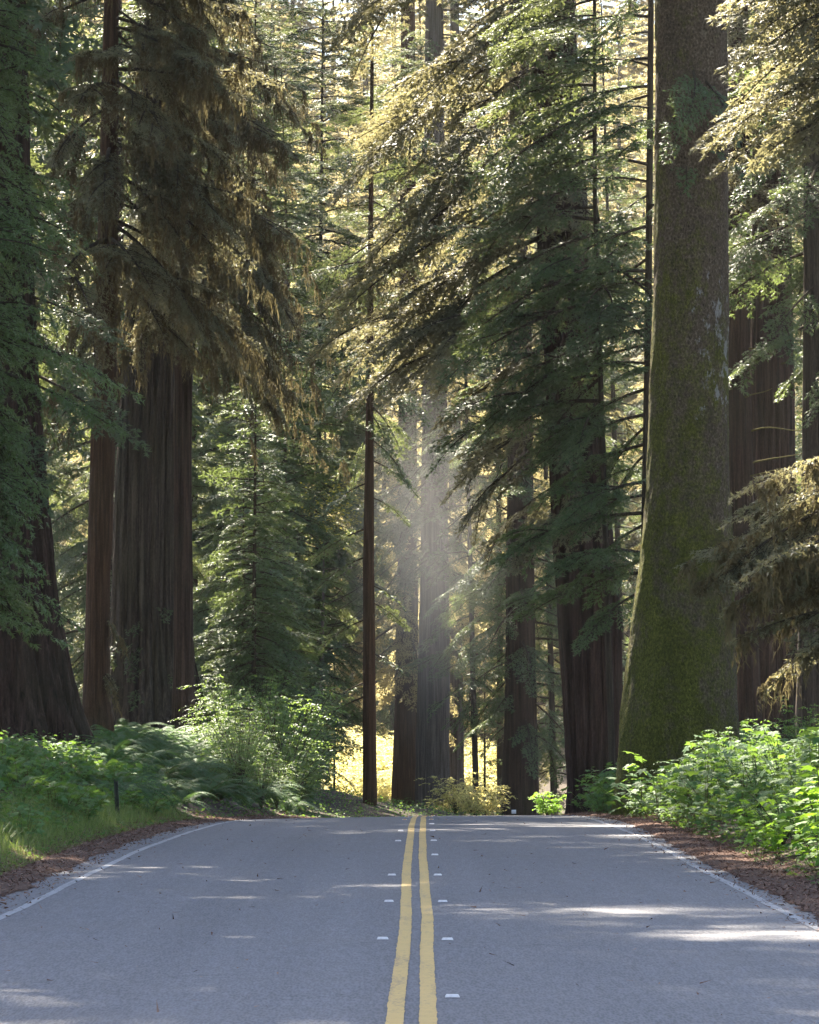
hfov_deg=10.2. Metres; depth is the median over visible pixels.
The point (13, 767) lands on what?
thimbleberry plant
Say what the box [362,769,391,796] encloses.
leafy shrub
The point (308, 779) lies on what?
leafy shrub
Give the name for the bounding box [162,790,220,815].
sword fern
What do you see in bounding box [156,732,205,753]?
sword fern
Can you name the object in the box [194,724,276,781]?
leafy shrub
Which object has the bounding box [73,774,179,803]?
sword fern
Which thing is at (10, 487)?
spruce tree
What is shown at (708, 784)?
thimbleberry plant
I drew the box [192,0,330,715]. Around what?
redwood tree
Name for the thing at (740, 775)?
thimbleberry plant
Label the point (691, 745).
thimbleberry plant
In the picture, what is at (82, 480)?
redwood tree
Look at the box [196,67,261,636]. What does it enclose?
forest tree
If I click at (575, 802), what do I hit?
thimbleberry plant
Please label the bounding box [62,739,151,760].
sword fern
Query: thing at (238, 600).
hemlock tree
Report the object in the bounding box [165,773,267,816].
sword fern
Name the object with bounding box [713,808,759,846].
thimbleberry plant
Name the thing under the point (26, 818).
thimbleberry plant
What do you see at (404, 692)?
redwood tree
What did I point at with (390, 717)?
forest tree
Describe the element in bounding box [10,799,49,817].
thimbleberry plant
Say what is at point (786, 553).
spruce tree
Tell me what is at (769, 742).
leafy shrub
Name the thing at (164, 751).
sword fern
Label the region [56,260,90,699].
forest tree
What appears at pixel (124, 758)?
sword fern
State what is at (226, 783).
sword fern
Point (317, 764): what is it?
leafy shrub
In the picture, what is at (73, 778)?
thimbleberry plant
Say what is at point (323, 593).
vine maple
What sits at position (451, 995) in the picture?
road marker
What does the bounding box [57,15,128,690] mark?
forest tree
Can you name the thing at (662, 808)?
thimbleberry plant
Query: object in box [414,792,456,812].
leafy shrub
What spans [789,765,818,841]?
thimbleberry plant
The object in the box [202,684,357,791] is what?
huckleberry shrub
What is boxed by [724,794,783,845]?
thimbleberry plant
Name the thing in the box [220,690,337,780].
huckleberry shrub
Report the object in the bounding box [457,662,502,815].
hemlock tree
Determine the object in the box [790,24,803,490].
forest tree
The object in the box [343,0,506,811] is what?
redwood tree
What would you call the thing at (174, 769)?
sword fern
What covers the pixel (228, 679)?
huckleberry shrub
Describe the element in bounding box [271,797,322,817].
sword fern
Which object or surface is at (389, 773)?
leafy shrub
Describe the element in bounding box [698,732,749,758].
thimbleberry plant
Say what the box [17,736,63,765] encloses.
thimbleberry plant
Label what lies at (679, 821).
thimbleberry plant
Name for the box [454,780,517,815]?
leafy shrub
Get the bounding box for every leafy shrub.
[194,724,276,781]
[198,724,275,786]
[199,720,273,778]
[215,731,283,783]
[224,747,298,809]
[250,751,305,808]
[258,743,312,782]
[258,751,318,796]
[276,761,329,810]
[288,766,328,808]
[292,743,341,783]
[297,765,331,798]
[322,759,360,789]
[324,781,362,793]
[330,750,386,775]
[331,769,391,797]
[335,723,380,743]
[335,748,362,766]
[336,764,383,785]
[337,767,388,786]
[338,727,388,746]
[338,728,361,746]
[342,733,391,762]
[349,762,362,781]
[351,751,392,773]
[352,764,391,788]
[357,732,392,753]
[358,782,391,801]
[359,752,392,773]
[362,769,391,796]
[376,727,393,745]
[376,743,392,766]
[377,761,392,781]
[413,772,487,813]
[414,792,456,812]
[446,785,506,815]
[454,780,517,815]
[464,734,495,755]
[464,737,496,761]
[464,739,496,760]
[464,742,479,761]
[464,743,490,765]
[464,749,490,771]
[464,762,496,774]
[464,772,496,797]
[465,770,490,791]
[468,751,496,778]
[472,774,496,813]
[479,777,496,801]
[529,791,566,814]
[646,756,695,796]
[684,738,789,782]
[690,723,780,768]
[700,751,792,810]
[721,719,818,783]
[732,789,810,844]
[739,720,816,761]
[774,696,818,753]
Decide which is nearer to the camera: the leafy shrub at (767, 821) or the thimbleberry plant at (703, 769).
the leafy shrub at (767, 821)
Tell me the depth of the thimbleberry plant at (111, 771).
89.61 m
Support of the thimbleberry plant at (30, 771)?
on the ground at (352, 805)
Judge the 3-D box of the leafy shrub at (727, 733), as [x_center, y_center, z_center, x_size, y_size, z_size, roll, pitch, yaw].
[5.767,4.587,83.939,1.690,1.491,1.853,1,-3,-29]
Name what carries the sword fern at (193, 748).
on the ground at (352, 805)
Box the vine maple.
[293,451,395,788]
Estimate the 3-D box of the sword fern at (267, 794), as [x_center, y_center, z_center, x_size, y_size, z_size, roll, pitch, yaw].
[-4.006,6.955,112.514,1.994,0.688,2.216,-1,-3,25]
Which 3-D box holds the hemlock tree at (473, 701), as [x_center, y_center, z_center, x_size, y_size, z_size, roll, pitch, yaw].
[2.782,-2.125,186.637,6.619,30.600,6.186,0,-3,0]
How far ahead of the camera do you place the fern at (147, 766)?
95.07 m
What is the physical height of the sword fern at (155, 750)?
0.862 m
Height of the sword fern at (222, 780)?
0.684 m
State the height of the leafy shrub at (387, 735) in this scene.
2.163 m
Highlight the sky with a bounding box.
[122,0,753,158]
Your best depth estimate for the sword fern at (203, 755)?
121.83 m
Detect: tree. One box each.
[0,0,65,147]
[0,0,145,650]
[0,0,151,746]
[26,0,143,244]
[27,0,284,738]
[30,0,121,613]
[30,0,242,703]
[30,16,132,694]
[30,107,82,696]
[31,1,87,661]
[42,0,245,700]
[48,0,272,738]
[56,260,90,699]
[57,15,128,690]
[80,10,282,691]
[117,0,351,733]
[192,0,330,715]
[192,283,323,787]
[192,438,325,763]
[195,311,322,780]
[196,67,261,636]
[204,0,303,576]
[210,0,386,780]
[210,432,349,784]
[211,237,362,768]
[226,0,423,787]
[250,528,334,789]
[251,43,352,729]
[282,90,362,668]
[293,19,442,805]
[302,0,642,813]
[305,73,390,737]
[306,376,360,779]
[311,667,342,790]
[321,625,356,794]
[332,7,467,739]
[333,1,472,805]
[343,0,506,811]
[351,0,506,664]
[352,270,419,734]
[377,0,496,705]
[383,0,507,814]
[386,107,506,745]
[398,103,554,815]
[418,0,557,815]
[420,0,653,787]
[423,0,626,815]
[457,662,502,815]
[464,81,553,717]
[464,98,627,814]
[468,347,559,750]
[480,0,654,655]
[485,11,641,814]
[534,17,637,738]
[536,396,626,722]
[537,0,653,770]
[610,0,744,814]
[613,113,654,668]
[614,109,654,652]
[616,0,803,743]
[634,0,802,749]
[638,2,802,493]
[673,0,818,720]
[726,1,818,739]
[750,13,803,491]
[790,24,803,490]
[791,186,802,478]
[792,187,802,480]
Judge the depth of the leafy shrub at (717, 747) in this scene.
83.67 m
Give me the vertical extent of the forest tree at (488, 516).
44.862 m
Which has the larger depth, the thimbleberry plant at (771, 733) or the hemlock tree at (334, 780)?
the hemlock tree at (334, 780)
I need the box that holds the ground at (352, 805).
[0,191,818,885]
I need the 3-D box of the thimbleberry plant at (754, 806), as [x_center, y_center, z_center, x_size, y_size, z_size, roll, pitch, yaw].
[4.887,3.870,58.714,1.108,0.779,0.820,1,-3,-13]
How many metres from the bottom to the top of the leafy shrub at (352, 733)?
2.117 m
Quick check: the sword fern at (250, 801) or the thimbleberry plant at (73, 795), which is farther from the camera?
the sword fern at (250, 801)
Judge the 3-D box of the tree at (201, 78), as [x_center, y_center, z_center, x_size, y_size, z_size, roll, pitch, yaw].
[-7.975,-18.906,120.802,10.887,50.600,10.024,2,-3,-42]
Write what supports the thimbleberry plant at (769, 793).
on the ground at (352, 805)
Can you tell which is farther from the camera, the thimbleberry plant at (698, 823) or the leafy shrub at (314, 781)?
the leafy shrub at (314, 781)
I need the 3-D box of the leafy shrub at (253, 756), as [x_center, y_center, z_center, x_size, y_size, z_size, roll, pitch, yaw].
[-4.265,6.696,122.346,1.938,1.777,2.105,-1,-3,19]
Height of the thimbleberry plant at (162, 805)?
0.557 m
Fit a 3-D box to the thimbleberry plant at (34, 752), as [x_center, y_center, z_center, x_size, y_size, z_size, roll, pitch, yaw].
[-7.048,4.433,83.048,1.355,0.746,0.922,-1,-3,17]
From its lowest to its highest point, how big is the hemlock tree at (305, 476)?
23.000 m
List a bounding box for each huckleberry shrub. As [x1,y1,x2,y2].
[168,685,256,753]
[179,676,291,748]
[179,688,270,763]
[190,674,333,768]
[194,691,345,782]
[195,667,284,738]
[197,672,250,733]
[199,701,308,767]
[201,702,297,777]
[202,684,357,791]
[202,695,256,738]
[217,706,269,742]
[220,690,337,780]
[232,707,300,747]
[245,678,342,768]
[250,717,346,790]
[256,683,342,757]
[294,690,350,768]
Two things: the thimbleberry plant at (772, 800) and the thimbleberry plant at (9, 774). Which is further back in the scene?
the thimbleberry plant at (9, 774)
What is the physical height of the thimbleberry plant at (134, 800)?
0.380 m
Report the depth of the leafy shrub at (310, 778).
131.69 m
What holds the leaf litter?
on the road
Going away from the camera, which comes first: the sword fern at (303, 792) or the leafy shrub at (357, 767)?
the sword fern at (303, 792)
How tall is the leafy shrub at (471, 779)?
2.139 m
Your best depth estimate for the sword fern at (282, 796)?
117.69 m
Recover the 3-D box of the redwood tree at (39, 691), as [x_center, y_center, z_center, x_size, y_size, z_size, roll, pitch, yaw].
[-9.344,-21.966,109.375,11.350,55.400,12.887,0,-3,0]
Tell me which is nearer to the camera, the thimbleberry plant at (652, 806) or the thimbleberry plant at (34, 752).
the thimbleberry plant at (34, 752)
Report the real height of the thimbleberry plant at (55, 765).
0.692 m
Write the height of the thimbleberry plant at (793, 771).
1.051 m
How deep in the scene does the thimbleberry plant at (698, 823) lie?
64.73 m
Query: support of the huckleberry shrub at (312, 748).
on the ground at (352, 805)
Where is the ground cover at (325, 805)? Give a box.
[0,727,818,883]
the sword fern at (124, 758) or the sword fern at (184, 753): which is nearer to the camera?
the sword fern at (124, 758)
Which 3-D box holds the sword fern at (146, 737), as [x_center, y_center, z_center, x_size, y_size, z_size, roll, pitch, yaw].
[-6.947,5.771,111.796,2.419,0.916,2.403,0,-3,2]
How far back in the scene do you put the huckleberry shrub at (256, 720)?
139.62 m
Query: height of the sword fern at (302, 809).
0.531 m
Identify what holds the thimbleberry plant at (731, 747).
on the ground at (352, 805)
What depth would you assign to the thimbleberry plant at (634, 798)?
88.80 m
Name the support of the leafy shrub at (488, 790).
on the ground at (352, 805)
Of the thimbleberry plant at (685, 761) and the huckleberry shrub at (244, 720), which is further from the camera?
the huckleberry shrub at (244, 720)
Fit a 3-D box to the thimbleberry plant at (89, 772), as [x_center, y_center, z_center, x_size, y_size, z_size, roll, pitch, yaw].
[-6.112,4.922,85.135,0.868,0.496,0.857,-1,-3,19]
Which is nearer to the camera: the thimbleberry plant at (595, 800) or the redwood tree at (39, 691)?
the thimbleberry plant at (595, 800)
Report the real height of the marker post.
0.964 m
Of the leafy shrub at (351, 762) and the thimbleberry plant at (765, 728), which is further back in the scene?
the leafy shrub at (351, 762)
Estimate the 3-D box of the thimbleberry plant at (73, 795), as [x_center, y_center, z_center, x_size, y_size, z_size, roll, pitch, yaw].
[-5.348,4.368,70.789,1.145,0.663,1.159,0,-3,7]
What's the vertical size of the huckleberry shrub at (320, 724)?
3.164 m
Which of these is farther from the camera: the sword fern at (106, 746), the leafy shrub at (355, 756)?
the leafy shrub at (355, 756)
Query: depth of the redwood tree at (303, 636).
155.74 m
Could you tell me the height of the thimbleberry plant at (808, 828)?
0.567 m
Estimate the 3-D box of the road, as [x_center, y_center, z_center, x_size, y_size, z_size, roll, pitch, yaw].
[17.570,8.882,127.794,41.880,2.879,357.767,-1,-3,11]
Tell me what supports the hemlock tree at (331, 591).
on the ground at (352, 805)
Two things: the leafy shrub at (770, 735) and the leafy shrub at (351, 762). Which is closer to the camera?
the leafy shrub at (770, 735)
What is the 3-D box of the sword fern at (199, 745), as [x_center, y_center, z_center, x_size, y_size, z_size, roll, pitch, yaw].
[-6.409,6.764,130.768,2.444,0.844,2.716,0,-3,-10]
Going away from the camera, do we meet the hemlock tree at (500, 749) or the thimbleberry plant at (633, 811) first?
the thimbleberry plant at (633, 811)
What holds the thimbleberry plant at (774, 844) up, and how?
on the ground at (352, 805)
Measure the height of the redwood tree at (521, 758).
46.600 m
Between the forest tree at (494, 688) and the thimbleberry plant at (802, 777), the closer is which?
the thimbleberry plant at (802, 777)
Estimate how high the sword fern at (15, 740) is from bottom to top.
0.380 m
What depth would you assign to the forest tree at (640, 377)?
320.00 m
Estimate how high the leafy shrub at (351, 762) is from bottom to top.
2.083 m
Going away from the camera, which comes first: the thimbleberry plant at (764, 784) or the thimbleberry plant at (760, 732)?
the thimbleberry plant at (764, 784)
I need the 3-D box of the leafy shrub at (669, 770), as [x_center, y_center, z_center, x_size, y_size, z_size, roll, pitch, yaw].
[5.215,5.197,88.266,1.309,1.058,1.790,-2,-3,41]
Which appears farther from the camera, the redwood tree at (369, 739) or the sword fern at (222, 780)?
the redwood tree at (369, 739)
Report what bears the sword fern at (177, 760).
on the ground at (352, 805)
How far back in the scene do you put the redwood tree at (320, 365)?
196.27 m
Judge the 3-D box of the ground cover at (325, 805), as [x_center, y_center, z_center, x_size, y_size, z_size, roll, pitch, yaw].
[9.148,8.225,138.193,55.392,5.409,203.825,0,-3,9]
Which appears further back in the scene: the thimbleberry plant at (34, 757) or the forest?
the forest
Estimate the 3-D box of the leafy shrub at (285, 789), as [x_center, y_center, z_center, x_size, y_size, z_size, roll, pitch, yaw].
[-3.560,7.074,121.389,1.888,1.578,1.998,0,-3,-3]
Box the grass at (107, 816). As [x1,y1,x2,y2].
[0,778,193,874]
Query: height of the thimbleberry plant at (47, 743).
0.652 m
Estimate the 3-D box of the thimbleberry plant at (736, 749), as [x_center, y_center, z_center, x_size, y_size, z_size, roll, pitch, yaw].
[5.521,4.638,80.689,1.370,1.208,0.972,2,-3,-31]
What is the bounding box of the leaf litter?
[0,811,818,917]
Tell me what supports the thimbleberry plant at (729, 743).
on the ground at (352, 805)
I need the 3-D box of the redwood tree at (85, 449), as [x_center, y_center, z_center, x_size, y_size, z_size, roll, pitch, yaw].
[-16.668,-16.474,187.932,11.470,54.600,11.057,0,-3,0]
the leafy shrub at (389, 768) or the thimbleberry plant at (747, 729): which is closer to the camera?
the thimbleberry plant at (747, 729)
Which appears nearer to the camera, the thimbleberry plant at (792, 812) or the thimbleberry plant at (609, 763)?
the thimbleberry plant at (792, 812)
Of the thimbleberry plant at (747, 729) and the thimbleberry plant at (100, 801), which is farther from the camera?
the thimbleberry plant at (747, 729)
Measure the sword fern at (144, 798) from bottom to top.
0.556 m
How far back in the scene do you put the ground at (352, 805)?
142.57 m
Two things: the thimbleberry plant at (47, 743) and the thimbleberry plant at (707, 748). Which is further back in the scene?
the thimbleberry plant at (47, 743)
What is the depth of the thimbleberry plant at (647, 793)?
87.93 m
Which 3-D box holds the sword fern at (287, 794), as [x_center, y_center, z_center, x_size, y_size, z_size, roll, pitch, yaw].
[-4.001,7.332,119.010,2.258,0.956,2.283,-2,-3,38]
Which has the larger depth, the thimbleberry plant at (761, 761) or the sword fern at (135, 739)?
the sword fern at (135, 739)
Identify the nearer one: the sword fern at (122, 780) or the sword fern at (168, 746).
the sword fern at (122, 780)
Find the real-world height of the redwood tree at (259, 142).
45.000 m
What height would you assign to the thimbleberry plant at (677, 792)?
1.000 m
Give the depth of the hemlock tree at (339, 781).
191.69 m
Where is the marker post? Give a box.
[114,780,119,813]
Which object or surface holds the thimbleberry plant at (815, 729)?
on the ground at (352, 805)
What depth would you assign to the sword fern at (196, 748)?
125.87 m
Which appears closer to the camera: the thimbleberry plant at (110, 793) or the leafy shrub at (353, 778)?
the thimbleberry plant at (110, 793)
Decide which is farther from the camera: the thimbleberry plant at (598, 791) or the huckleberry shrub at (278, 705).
the huckleberry shrub at (278, 705)
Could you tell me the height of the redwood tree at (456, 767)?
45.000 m
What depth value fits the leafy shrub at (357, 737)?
261.47 m
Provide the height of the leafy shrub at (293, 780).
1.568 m
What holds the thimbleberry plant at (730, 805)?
on the ground at (352, 805)
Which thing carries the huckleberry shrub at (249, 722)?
on the ground at (352, 805)
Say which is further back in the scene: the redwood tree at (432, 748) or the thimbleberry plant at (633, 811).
the redwood tree at (432, 748)
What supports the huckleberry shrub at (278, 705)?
on the ground at (352, 805)
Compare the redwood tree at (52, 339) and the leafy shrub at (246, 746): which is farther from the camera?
the redwood tree at (52, 339)
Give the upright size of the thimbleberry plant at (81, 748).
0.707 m
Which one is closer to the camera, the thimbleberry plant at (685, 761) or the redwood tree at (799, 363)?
the thimbleberry plant at (685, 761)
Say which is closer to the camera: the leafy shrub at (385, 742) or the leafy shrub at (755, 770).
the leafy shrub at (755, 770)
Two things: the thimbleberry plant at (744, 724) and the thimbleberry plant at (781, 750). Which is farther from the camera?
the thimbleberry plant at (744, 724)
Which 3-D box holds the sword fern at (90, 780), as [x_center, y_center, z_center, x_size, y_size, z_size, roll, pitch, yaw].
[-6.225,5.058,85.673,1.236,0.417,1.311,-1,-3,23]
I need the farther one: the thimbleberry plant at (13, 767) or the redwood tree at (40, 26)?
the redwood tree at (40, 26)
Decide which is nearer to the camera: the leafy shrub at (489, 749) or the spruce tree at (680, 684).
the spruce tree at (680, 684)
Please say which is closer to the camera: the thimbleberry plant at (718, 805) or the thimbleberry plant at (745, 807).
the thimbleberry plant at (745, 807)
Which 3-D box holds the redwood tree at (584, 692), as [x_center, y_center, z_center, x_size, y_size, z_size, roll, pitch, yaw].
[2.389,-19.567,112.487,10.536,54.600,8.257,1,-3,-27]
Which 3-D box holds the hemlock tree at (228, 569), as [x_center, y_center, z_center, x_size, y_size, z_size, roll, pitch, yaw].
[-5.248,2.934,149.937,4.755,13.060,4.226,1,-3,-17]
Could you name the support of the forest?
on the ground at (352, 805)
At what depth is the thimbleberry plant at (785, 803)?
60.74 m
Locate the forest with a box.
[31,0,803,578]
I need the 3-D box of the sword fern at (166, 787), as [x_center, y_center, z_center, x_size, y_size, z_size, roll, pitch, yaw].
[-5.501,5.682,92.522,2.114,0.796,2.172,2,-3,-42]
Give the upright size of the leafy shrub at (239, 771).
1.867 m
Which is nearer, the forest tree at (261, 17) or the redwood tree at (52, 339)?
the redwood tree at (52, 339)
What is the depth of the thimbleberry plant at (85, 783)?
78.31 m
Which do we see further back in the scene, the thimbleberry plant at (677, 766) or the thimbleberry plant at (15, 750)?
the thimbleberry plant at (677, 766)
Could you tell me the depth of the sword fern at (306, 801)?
124.59 m
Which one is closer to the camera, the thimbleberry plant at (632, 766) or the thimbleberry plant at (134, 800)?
the thimbleberry plant at (134, 800)
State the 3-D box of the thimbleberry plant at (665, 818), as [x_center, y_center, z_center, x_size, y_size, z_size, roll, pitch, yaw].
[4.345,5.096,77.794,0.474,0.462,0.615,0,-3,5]
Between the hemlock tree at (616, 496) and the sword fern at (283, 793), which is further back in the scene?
the sword fern at (283, 793)
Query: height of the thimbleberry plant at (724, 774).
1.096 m
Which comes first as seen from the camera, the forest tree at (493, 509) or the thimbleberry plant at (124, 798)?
the thimbleberry plant at (124, 798)
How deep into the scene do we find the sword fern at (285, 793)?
117.17 m
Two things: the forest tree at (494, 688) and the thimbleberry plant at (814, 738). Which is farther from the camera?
the forest tree at (494, 688)
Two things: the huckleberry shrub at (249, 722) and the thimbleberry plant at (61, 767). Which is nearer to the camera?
the thimbleberry plant at (61, 767)
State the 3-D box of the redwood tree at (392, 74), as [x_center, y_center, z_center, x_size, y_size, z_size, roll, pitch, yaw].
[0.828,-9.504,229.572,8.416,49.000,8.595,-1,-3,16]
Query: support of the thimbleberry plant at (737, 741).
on the ground at (352, 805)
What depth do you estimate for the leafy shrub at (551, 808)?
121.68 m
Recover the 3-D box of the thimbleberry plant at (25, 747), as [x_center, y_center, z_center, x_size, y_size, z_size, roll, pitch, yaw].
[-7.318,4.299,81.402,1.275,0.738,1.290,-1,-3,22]
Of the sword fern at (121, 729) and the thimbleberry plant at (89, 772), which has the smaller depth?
the thimbleberry plant at (89, 772)
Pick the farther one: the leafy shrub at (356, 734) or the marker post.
the leafy shrub at (356, 734)
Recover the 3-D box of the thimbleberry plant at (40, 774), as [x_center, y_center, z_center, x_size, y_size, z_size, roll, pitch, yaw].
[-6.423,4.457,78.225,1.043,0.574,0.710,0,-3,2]
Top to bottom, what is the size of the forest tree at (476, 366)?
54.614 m
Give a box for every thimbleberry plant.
[0,734,35,763]
[0,743,22,765]
[0,744,18,759]
[0,756,58,800]
[0,759,26,781]
[0,769,17,792]
[0,777,9,800]
[0,800,50,824]
[0,805,51,834]
[0,813,46,841]
[1,736,40,759]
[1,738,51,762]
[2,750,36,772]
[6,759,40,790]
[7,758,57,784]
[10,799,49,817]
[12,752,53,774]
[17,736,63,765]
[21,775,96,811]
[24,754,70,779]
[24,770,84,799]
[36,781,96,820]
[37,771,73,786]
[38,766,69,780]
[41,735,95,756]
[42,751,89,775]
[43,736,90,762]
[44,750,72,772]
[44,775,80,792]
[48,744,102,773]
[48,787,99,813]
[53,773,109,798]
[56,744,117,767]
[57,766,97,786]
[60,800,99,821]
[63,757,101,786]
[71,804,99,820]
[76,742,106,763]
[77,786,111,813]
[80,786,113,805]
[91,761,133,784]
[92,761,143,783]
[98,760,142,776]
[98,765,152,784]
[98,778,143,806]
[104,759,138,780]
[106,788,151,811]
[106,790,144,809]
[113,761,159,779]
[119,794,140,810]
[127,773,159,794]
[132,789,170,816]
[139,780,167,801]
[560,774,603,812]
[575,770,604,812]
[579,773,611,812]
[579,775,612,813]
[583,751,672,817]
[585,787,611,812]
[587,790,610,813]
[597,770,615,792]
[597,772,615,808]
[600,762,616,783]
[617,757,686,820]
[620,782,648,815]
[626,800,647,816]
[627,774,660,801]
[630,793,651,814]
[636,784,663,817]
[639,741,751,824]
[640,787,667,812]
[650,782,698,821]
[654,804,679,821]
[658,733,724,776]
[660,744,704,788]
[660,769,697,819]
[663,746,751,820]
[664,756,710,819]
[665,809,694,829]
[668,802,720,832]
[669,752,754,819]
[679,746,754,775]
[680,756,736,814]
[683,789,715,811]
[684,735,749,781]
[686,785,728,830]
[687,736,729,763]
[688,798,737,839]
[689,736,766,768]
[693,786,731,823]
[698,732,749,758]
[698,745,770,778]
[699,739,775,769]
[701,742,752,775]
[706,752,789,805]
[708,728,781,767]
[710,738,786,786]
[711,725,787,759]
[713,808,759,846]
[719,773,791,828]
[720,765,796,822]
[722,784,774,834]
[723,728,797,769]
[723,771,762,825]
[723,793,768,831]
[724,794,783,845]
[726,746,779,800]
[729,731,801,775]
[729,772,776,808]
[734,735,783,770]
[734,749,799,785]
[734,809,791,856]
[739,727,754,742]
[740,721,774,751]
[741,743,817,792]
[748,785,804,843]
[751,774,817,831]
[752,739,800,778]
[755,793,811,843]
[756,753,814,798]
[758,728,817,792]
[759,782,810,836]
[759,815,805,856]
[770,781,818,849]
[774,763,818,836]
[774,793,817,846]
[777,817,818,871]
[778,739,795,761]
[778,757,817,799]
[784,731,818,770]
[788,742,817,780]
[789,727,818,786]
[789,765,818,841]
[790,771,818,837]
[791,834,818,869]
[792,773,818,802]
[799,747,818,783]
[799,794,818,827]
[799,826,818,865]
[801,759,818,781]
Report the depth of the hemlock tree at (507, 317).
103.92 m
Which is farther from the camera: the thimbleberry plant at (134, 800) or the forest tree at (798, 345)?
the forest tree at (798, 345)
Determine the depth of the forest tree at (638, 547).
297.96 m
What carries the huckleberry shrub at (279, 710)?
on the ground at (352, 805)
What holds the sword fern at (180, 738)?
on the ground at (352, 805)
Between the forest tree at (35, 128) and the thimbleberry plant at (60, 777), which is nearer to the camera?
the thimbleberry plant at (60, 777)
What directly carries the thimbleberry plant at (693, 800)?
on the ground at (352, 805)
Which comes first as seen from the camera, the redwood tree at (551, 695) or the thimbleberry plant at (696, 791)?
the thimbleberry plant at (696, 791)
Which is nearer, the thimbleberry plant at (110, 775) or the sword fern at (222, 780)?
the thimbleberry plant at (110, 775)
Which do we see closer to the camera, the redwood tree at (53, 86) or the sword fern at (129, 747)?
the sword fern at (129, 747)
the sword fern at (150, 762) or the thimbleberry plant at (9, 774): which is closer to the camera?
the thimbleberry plant at (9, 774)
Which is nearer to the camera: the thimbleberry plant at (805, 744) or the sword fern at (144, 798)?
the thimbleberry plant at (805, 744)
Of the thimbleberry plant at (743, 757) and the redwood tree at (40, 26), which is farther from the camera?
the redwood tree at (40, 26)
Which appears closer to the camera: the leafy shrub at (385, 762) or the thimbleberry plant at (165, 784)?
the thimbleberry plant at (165, 784)
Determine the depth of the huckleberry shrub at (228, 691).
136.15 m
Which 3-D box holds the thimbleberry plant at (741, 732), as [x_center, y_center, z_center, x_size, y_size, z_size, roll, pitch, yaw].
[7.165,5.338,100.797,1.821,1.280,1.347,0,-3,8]
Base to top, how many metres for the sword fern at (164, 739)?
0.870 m
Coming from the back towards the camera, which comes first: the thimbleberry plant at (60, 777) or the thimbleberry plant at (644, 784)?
the thimbleberry plant at (644, 784)
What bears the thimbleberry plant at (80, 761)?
on the ground at (352, 805)
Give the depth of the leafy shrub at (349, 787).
215.09 m
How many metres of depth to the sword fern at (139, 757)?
100.81 m
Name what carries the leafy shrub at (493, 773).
on the ground at (352, 805)
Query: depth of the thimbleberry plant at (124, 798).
80.90 m
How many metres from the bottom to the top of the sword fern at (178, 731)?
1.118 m
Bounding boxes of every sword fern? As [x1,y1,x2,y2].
[0,737,44,750]
[58,773,112,785]
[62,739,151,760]
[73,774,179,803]
[77,769,151,788]
[79,735,160,752]
[82,734,151,751]
[88,752,171,794]
[90,724,147,735]
[91,727,184,747]
[92,731,174,749]
[93,776,188,813]
[94,748,159,765]
[96,753,147,764]
[98,737,163,748]
[99,784,151,810]
[101,767,170,797]
[111,748,190,778]
[114,718,178,740]
[128,731,189,757]
[128,754,177,768]
[130,756,208,781]
[131,744,185,761]
[134,747,192,759]
[136,747,203,772]
[138,778,194,805]
[139,724,207,753]
[140,725,188,733]
[141,734,195,742]
[144,741,189,760]
[146,773,203,800]
[151,763,188,781]
[152,757,233,787]
[155,779,197,805]
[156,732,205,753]
[160,763,232,782]
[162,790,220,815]
[164,778,220,805]
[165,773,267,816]
[166,744,195,758]
[169,763,235,794]
[170,730,213,752]
[174,740,220,760]
[175,756,218,765]
[178,739,224,757]
[179,753,218,762]
[182,741,212,757]
[183,758,241,778]
[193,776,227,800]
[196,777,271,806]
[198,774,266,808]
[201,773,245,793]
[231,785,286,808]
[232,778,304,812]
[236,783,289,802]
[245,784,298,804]
[248,781,303,809]
[249,784,304,804]
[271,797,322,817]
[272,792,326,815]
[279,803,316,815]
[285,782,324,804]
[296,789,327,809]
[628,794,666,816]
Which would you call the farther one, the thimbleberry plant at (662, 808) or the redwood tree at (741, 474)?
the redwood tree at (741, 474)
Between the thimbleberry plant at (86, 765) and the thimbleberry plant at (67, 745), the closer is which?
the thimbleberry plant at (86, 765)
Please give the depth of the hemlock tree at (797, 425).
160.62 m
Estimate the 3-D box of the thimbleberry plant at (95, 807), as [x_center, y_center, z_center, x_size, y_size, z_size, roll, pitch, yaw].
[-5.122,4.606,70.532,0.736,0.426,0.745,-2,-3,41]
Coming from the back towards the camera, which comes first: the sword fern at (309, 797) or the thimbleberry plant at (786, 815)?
the sword fern at (309, 797)
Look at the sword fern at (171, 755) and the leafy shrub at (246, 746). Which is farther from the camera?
the leafy shrub at (246, 746)
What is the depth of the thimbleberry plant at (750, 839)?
56.72 m
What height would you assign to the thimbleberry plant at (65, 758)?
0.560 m
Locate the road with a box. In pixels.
[0,815,818,1023]
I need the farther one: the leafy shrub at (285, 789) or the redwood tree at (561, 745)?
the redwood tree at (561, 745)
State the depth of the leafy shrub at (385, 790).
216.31 m
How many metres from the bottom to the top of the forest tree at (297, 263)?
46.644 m
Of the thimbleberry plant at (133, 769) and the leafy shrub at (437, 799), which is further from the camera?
the leafy shrub at (437, 799)
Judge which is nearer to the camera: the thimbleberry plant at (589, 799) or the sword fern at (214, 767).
the thimbleberry plant at (589, 799)
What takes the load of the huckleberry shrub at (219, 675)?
on the ground at (352, 805)
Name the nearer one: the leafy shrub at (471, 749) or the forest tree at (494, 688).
the leafy shrub at (471, 749)
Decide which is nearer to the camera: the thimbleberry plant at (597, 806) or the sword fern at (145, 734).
the thimbleberry plant at (597, 806)
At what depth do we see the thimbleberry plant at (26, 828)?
59.26 m
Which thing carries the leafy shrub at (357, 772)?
on the ground at (352, 805)

